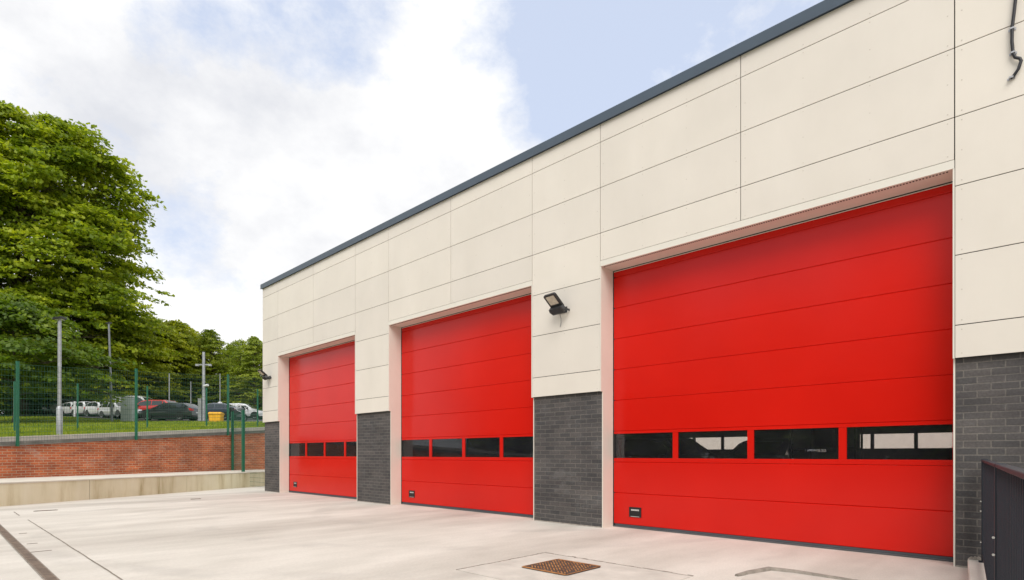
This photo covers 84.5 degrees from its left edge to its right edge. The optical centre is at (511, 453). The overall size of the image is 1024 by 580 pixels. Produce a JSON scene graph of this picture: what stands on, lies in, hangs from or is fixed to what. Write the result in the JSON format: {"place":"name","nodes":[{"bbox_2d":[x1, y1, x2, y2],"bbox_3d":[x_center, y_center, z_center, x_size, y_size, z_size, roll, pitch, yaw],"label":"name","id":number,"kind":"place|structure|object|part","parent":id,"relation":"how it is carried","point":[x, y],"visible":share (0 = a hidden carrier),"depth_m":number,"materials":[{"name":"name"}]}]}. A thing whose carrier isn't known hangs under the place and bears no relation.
{"place":"outdoors","nodes":[
{"label":"outdoors","id":0,"kind":"place"},
{"bbox_2d":[0,416,264,436],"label":"grass hill","id":1,"kind":"structure","parent":0,"point":[67,421],"depth_m":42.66,"materials":[{"name":"green plant"}]},
{"bbox_2d":[0,287,36,405],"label":"broadleaf tree","id":2,"kind":"object","parent":1,"relation":"on","point":[11,385],"visible":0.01,"depth_m":53.20,"materials":[{"name":"green plant"}]},
{"bbox_2d":[0,373,49,415],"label":"bush","id":3,"kind":"object","parent":1,"relation":"on","point":[31,401],"visible":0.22,"depth_m":57.82,"materials":[{"name":"green plant"}]},
{"bbox_2d":[0,381,80,415],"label":"bush","id":4,"kind":"object","parent":1,"relation":"on","point":[63,397],"visible":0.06,"depth_m":60.78,"materials":[{"name":"green plant"}]},
{"bbox_2d":[52,316,66,434],"bbox_3d":[-15.241,-2.581,19.000,0.346,4.068,0.280,0,0,0],"label":"lamp post","id":5,"kind":"object","parent":1,"relation":"on","point":[59,319],"visible":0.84,"depth_m":18.95,"materials":[{"name":"metal"}]},
{"bbox_2d":[0,291,144,422],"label":"broadleaf tree","id":6,"kind":"object","parent":1,"relation":"on","point":[18,313],"visible":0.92,"depth_m":37.18,"materials":[{"name":"green plant"}]},
{"bbox_2d":[52,318,128,401],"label":"broadleaf tree","id":7,"kind":"object","parent":1,"relation":"on","point":[80,397],"visible":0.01,"depth_m":69.77,"materials":[{"name":"green plant"}]},
{"bbox_2d":[0,100,185,415],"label":"broadleaf tree","id":8,"kind":"object","parent":1,"relation":"on","point":[94,231],"visible":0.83,"depth_m":54.69,"materials":[{"name":"green plant"}]},
{"bbox_2d":[106,322,113,420],"bbox_3d":[-30.654,-6.232,43.000,0.510,7.621,0.280,0,0,0],"label":"lamp post","id":9,"kind":"object","parent":1,"relation":"on","point":[110,369],"visible":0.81,"depth_m":42.94,"materials":[{"name":"grey metal"}]},
{"bbox_2d":[62,315,181,401],"bbox_3d":[-42.223,-9.770,61.355,11.553,11.626,12.037,0,0,-18],"label":"broadleaf tree","id":10,"kind":"object","parent":1,"relation":"on","point":[148,357],"visible":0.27,"depth_m":60.14,"materials":[{"name":"green plant"}]},
{"bbox_2d":[121,396,134,421],"bbox_3d":[-29.667,-3.466,43.600,0.860,1.930,0.660,0,0,-12],"label":"utility cabinet","id":11,"kind":"object","parent":1,"relation":"on","point":[131,415],"visible":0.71,"depth_m":43.33,"materials":[{"name":"grey metal"}]},
{"bbox_3d":[-29.796,-3.441,43.254,0.373,1.720,0.021,0,0,-12],"label":"door","id":12,"kind":"part","parent":11,"relation":"part of","materials":[{"name":"grey paint"}]},
{"bbox_3d":[-29.408,-3.441,43.337,0.373,1.720,0.021,0,0,-12],"label":"door","id":13,"kind":"part","parent":11,"relation":"part of","materials":[{"name":"grey paint"}]},
{"bbox_2d":[0,427,264,441],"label":"path kerb","id":14,"kind":"structure","parent":1,"relation":"on","point":[27,438],"depth_m":18.69,"materials":[{"name":"concrete"}]},
{"bbox_2d":[9,381,263,430],"bbox_3d":[-16.915,-2.203,27.473,0.769,3.030,14.925,0,0,39],"label":"fence","id":15,"kind":"object","parent":1,"relation":"on","point":[146,404],"visible":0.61,"depth_m":26.31,"materials":[{"name":"green metal"}]},
{"bbox_2d":[94,316,201,402],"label":"broadleaf tree","id":16,"kind":"object","parent":1,"relation":"on","point":[173,336],"visible":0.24,"depth_m":65.55,"materials":[{"name":"green plant"}]},
{"bbox_2d":[153,333,219,404],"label":"broadleaf tree","id":17,"kind":"object","parent":1,"relation":"on","point":[183,350],"visible":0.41,"depth_m":67.34,"materials":[{"name":"green plant"}]},
{"bbox_2d":[142,319,231,403],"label":"broadleaf tree","id":18,"kind":"object","parent":1,"relation":"on","point":[179,327],"visible":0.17,"depth_m":68.48,"materials":[{"name":"green plant"}]},
{"bbox_2d":[156,332,231,403],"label":"broadleaf tree","id":19,"kind":"object","parent":1,"relation":"on","point":[207,370],"visible":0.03,"depth_m":72.49,"materials":[{"name":"green plant"}]},
{"bbox_2d":[195,352,211,420],"bbox_3d":[-25.153,-5.462,45.960,1.240,5.700,0.360,0,0,0],"label":"camera mast","id":20,"kind":"object","parent":1,"relation":"on","point":[201,407],"visible":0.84,"depth_m":45.90,"materials":[{"name":"metal"}]},
{"bbox_2d":[181,329,246,405],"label":"broadleaf tree","id":21,"kind":"object","parent":1,"relation":"on","point":[210,337],"visible":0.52,"depth_m":68.97,"materials":[{"name":"green plant"}]},
{"bbox_2d":[208,412,222,421],"bbox_3d":[-22.700,-2.831,43.300,0.940,0.750,0.696,0,0,-4],"label":"grit bin","id":22,"kind":"object","parent":1,"relation":"on","point":[218,414],"visible":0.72,"depth_m":43.00,"materials":[{"name":"yellow plastic"}]},
{"bbox_2d":[215,344,238,375],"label":"broadleaf tree","id":23,"kind":"object","parent":1,"relation":"on","point":[226,347],"visible":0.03,"depth_m":85.27,"materials":[{"name":"green plant"}]},
{"bbox_2d":[206,338,262,403],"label":"broadleaf tree","id":24,"kind":"object","parent":1,"relation":"on","point":[238,343],"visible":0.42,"depth_m":67.41,"materials":[{"name":"green plant"}]},
{"bbox_2d":[218,336,262,410],"bbox_3d":[-29.872,-8.900,65.896,7.485,9.633,7.403,0,0,19],"label":"broadleaf tree","id":25,"kind":"object","parent":1,"relation":"on","point":[254,343],"visible":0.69,"depth_m":64.92,"materials":[{"name":"green plant"}]},
{"bbox_2d":[222,379,262,407],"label":"bush","id":26,"kind":"object","parent":1,"relation":"on","point":[260,406],"visible":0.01,"depth_m":73.44,"materials":[{"name":"green plant"}]},
{"bbox_2d":[226,350,262,404],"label":"broadleaf tree","id":27,"kind":"object","parent":1,"relation":"on","point":[250,380],"visible":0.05,"depth_m":71.40,"materials":[{"name":"green plant"}]},
{"bbox_2d":[33,415,262,421],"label":"car park tarmac","id":28,"kind":"object","parent":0,"point":[259,420],"visible":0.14,"depth_m":47.48,"materials":[{"name":"grey asphalt"}]},
{"bbox_2d":[40,402,50,415],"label":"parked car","id":29,"kind":"object","parent":28,"relation":"on","point":[46,409],"visible":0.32,"depth_m":59.06,"materials":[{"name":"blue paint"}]},
{"bbox_2d":[50,399,76,415],"bbox_3d":[-45.511,-4.705,57.500,4.490,1.676,2.240,0,0,40],"label":"parked car","id":30,"kind":"object","parent":28,"relation":"on","point":[53,405],"visible":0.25,"depth_m":57.06,"materials":[{"name":"black metal"}]},
{"bbox_2d":[62,402,80,415],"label":"parked car","id":31,"kind":"object","parent":28,"relation":"on","point":[65,406],"visible":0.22,"depth_m":54.05,"materials":[{"name":"white paint"}]},
{"bbox_2d":[70,401,88,415],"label":"parked car","id":32,"kind":"object","parent":28,"relation":"on","point":[80,407],"visible":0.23,"depth_m":51.02,"materials":[{"name":"white paint"}]},
{"bbox_2d":[84,401,105,416],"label":"parked car","id":33,"kind":"object","parent":28,"relation":"on","point":[90,412],"visible":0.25,"depth_m":49.08,"materials":[{"name":"white paint"}]},
{"bbox_2d":[98,402,139,417],"bbox_3d":[-33.014,-3.676,47.500,3.990,1.398,2.027,0,0,28],"label":"parked car","id":34,"kind":"object","parent":28,"relation":"on","point":[116,413],"visible":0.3,"depth_m":46.94,"materials":[{"name":"white paint"}]},
{"bbox_2d":[113,396,152,401],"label":"parked car","id":35,"kind":"object","parent":28,"relation":"on","point":[142,397],"visible":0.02,"depth_m":57.66,"materials":[{"name":"white paint"}]},
{"bbox_2d":[139,400,176,417],"bbox_3d":[-31.829,-3.963,50.200,4.490,1.676,2.240,0,0,6],"label":"parked car","id":36,"kind":"object","parent":28,"relation":"on","point":[152,403],"visible":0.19,"depth_m":49.33,"materials":[{"name":"red paint"}]},
{"bbox_3d":[-32.168,-4.445,49.391,1.185,0.440,0.112,0,0,6],"label":"side window","id":37,"kind":"part","parent":36,"relation":"part of","materials":[{"name":"grey glass"}]},
{"bbox_3d":[-31.024,-4.456,49.268,0.955,0.400,0.105,0,0,6],"label":"side window","id":38,"kind":"part","parent":36,"relation":"part of","materials":[{"name":"grey glass"}]},
{"bbox_2d":[139,402,197,420],"bbox_3d":[-28.279,-3.494,46.800,4.790,1.490,2.220,0,0,6],"label":"parked car","id":39,"kind":"object","parent":28,"relation":"on","point":[190,410],"visible":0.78,"depth_m":45.94,"materials":[{"name":"grey paint"}]},
{"bbox_3d":[-28.528,-3.907,46.007,1.260,0.399,0.142,0,0,6],"label":"side window","id":40,"kind":"part","parent":39,"relation":"part of","materials":[{"name":"black glass"}]},
{"bbox_3d":[-27.310,-3.919,45.875,1.030,0.358,0.136,0,0,6],"label":"side window","id":41,"kind":"part","parent":39,"relation":"part of","materials":[{"name":"black glass"}]},
{"bbox_2d":[205,403,240,419],"bbox_3d":[-26.647,-3.791,50.500,4.290,1.519,2.180,0,0,-2],"label":"parked car","id":42,"kind":"object","parent":28,"relation":"on","point":[217,407],"visible":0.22,"depth_m":49.68,"materials":[{"name":"blue paint"}]},
{"bbox_3d":[-25.767,-4.223,49.728,0.845,0.372,0.129,0,0,-2],"label":"side window","id":43,"kind":"part","parent":42,"relation":"part of","materials":[{"name":"grey glass"}]},
{"bbox_2d":[226,406,247,420],"bbox_3d":[-22.153,-3.294,45.600,0.800,1.275,2.030,0,0,18],"label":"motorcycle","id":44,"kind":"object","parent":28,"relation":"on","point":[237,410],"visible":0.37,"depth_m":45.27,"materials":[{"name":"metal"}]},
{"bbox_2d":[231,403,262,418],"bbox_3d":[-24.947,-3.944,52.500,4.290,1.519,2.180,0,0,-2],"label":"parked car","id":45,"kind":"object","parent":28,"relation":"on","point":[249,408],"visible":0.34,"depth_m":51.70,"materials":[{"name":"white paint"}]},
{"bbox_2d":[0,0,823,353],"label":"sky","id":46,"kind":"structure","parent":0,"point":[271,136],"materials":[{"name":"white"}]},
{"bbox_2d":[0,486,968,579],"bbox_3d":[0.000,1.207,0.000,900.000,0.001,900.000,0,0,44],"label":"yard ground","id":47,"kind":"structure","parent":0,"point":[253,533],"depth_m":7.52,"materials":[{"name":"concrete"}]},
{"bbox_2d":[0,524,59,579],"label":"drain channel","id":48,"kind":"object","parent":47,"relation":"on","point":[42,570],"visible":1,"depth_m":6.51,"materials":[{"name":"metal"}]},
{"bbox_2d":[29,520,122,579],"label":"yard joint","id":49,"kind":"object","parent":47,"relation":"on","point":[80,552],"visible":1,"depth_m":6.68,"materials":[{"name":"grey concrete"}]},
{"bbox_2d":[0,469,264,505],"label":"concrete wall","id":50,"kind":"structure","parent":47,"relation":"on","point":[26,490],"depth_m":15.89,"materials":[{"name":"beige concrete"}]},
{"bbox_2d":[0,430,264,477],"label":"red brick wall","id":51,"kind":"structure","parent":50,"relation":"on","point":[194,452],"depth_m":18.77,"materials":[{"name":"brick"}]},
{"bbox_2d":[0,361,262,445],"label":"fence","id":52,"kind":"object","parent":51,"relation":"on","point":[18,398],"visible":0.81,"depth_m":17.94,"materials":[{"name":"green metal"}]},
{"bbox_2d":[231,409,264,486],"bbox_3d":[-9.645,-0.259,20.809,0.416,2.932,5.495,0,0,-43],"label":"fence","id":53,"kind":"object","parent":50,"relation":"on","point":[243,452],"visible":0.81,"depth_m":20.94,"materials":[{"name":"green metal"}]},
{"bbox_2d":[456,552,693,579],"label":"concrete patch","id":54,"kind":"object","parent":47,"relation":"on","point":[545,566],"visible":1,"depth_m":5.82,"materials":[{"name":"concrete"}]},
{"bbox_2d":[260,0,1023,567],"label":"fire station","id":55,"kind":"object","parent":47,"relation":"on","point":[812,216],"visible":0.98,"depth_m":8.06,"materials":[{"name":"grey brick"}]},
{"bbox_2d":[257,369,271,383],"bbox_3d":[-7.852,-2.406,17.848,0.342,0.511,0.358,0,0,44],"label":"floodlight","id":56,"kind":"object","parent":55,"relation":"attached to","point":[264,375],"visible":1,"depth_m":17.79,"materials":[{"name":"metal"}]},
{"bbox_2d":[289,341,356,498],"bbox_3d":[-5.384,-0.915,16.237,4.499,4.236,0.051,0,0,44],"label":"sectional door","id":57,"kind":"structure","parent":55,"relation":"in","point":[322,416],"depth_m":16.23,"materials":[{"name":"red paint"}]},
{"bbox_2d":[402,295,532,516],"bbox_3d":[-1.023,-0.915,12.047,4.499,4.236,0.051,0,0,44],"label":"sectional door","id":58,"kind":"structure","parent":55,"relation":"in","point":[467,402],"depth_m":11.89,"materials":[{"name":"red paint"}]},
{"bbox_2d":[544,292,569,325],"bbox_3d":[0.744,-2.447,9.590,0.342,0.511,0.358,0,0,44],"label":"floodlight","id":59,"kind":"object","parent":55,"relation":"attached to","point":[554,302],"visible":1,"depth_m":9.55,"materials":[{"name":"black plastic"}]},
{"bbox_2d":[618,434,724,462],"bbox_3d":[3.573,0.339,14.040,2.240,1.676,4.490,0,0,-43],"label":"parked car","id":60,"kind":"object","parent":55,"relation":"in","point":[646,446],"visible":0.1,"depth_m":13.35,"materials":[{"name":"grey paint"}]},
{"bbox_3d":[2.344,-0.154,14.118,0.105,0.400,0.955,0,0,-43],"label":"side window","id":61,"kind":"part","parent":60,"relation":"part of","materials":[{"name":"glass"}]},
{"bbox_3d":[3.133,-0.143,13.281,0.112,0.440,1.185,0,0,-43],"label":"side window","id":62,"kind":"part","parent":60,"relation":"part of","materials":[{"name":"black glass"}]},
{"bbox_2d":[723,438,826,463],"bbox_3d":[8.168,0.339,17.668,4.490,1.676,2.240,0,0,-40],"label":"parked car","id":63,"kind":"object","parent":55,"relation":"in","point":[771,448],"visible":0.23,"depth_m":16.94,"materials":[{"name":"black metal"}]},
{"bbox_3d":[8.516,-0.143,16.864,1.185,0.440,0.112,0,0,-40],"label":"side window","id":64,"kind":"part","parent":63,"relation":"part of","materials":[{"name":"glass"}]},
{"bbox_2d":[614,184,952,559],"bbox_3d":[3.335,-0.915,7.861,4.499,4.236,0.051,0,0,44],"label":"sectional door","id":65,"kind":"structure","parent":55,"relation":"in","point":[843,320],"depth_m":7.41,"materials":[{"name":"red paint"}]},
{"bbox_2d":[789,425,862,464],"bbox_3d":[7.133,0.037,12.838,1.360,2.300,0.600,0,0,44],"label":"equipment rack","id":66,"kind":"object","parent":55,"relation":"in","point":[819,438],"visible":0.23,"depth_m":12.63,"materials":[{"name":"black metal"}]},
{"bbox_2d":[1007,0,1022,80],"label":"conduit","id":67,"kind":"object","parent":55,"relation":"attached to","point":[1013,52],"visible":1,"depth_m":5.66,"materials":[{"name":"metal"}]},
{"bbox_2d":[741,571,837,579],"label":"concrete patch","id":68,"kind":"object","parent":47,"relation":"on","point":[772,575],"visible":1,"depth_m":5.54,"materials":[{"name":"beige concrete"}]},
{"bbox_2d":[735,567,856,579],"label":"patch mortar ridge","id":69,"kind":"structure","parent":68,"relation":"on","point":[758,570],"depth_m":5.66,"materials":[{"name":"grey concrete"}]},
{"bbox_2d":[968,559,985,579],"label":"concrete kerb","id":70,"kind":"structure","parent":47,"relation":"on","point":[976,570],"depth_m":5.38,"materials":[{"name":"grey concrete"}]},
{"bbox_2d":[968,556,980,559],"bbox_3d":[4.940,1.101,5.870,0.310,0.061,0.054,0,0,44],"label":"kerb mortar","id":71,"kind":"object","parent":70,"relation":"on","point":[974,558],"visible":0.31,"depth_m":5.92,"materials":[{"name":"grey concrete"}]},
{"bbox_2d":[978,459,1023,579],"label":"railing","id":72,"kind":"object","parent":70,"relation":"on","point":[1002,521],"visible":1,"depth_m":2.84,"materials":[{"name":"metal"}]},
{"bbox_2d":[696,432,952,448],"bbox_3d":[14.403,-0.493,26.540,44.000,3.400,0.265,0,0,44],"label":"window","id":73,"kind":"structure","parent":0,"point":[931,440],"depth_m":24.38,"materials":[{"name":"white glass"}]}
]}

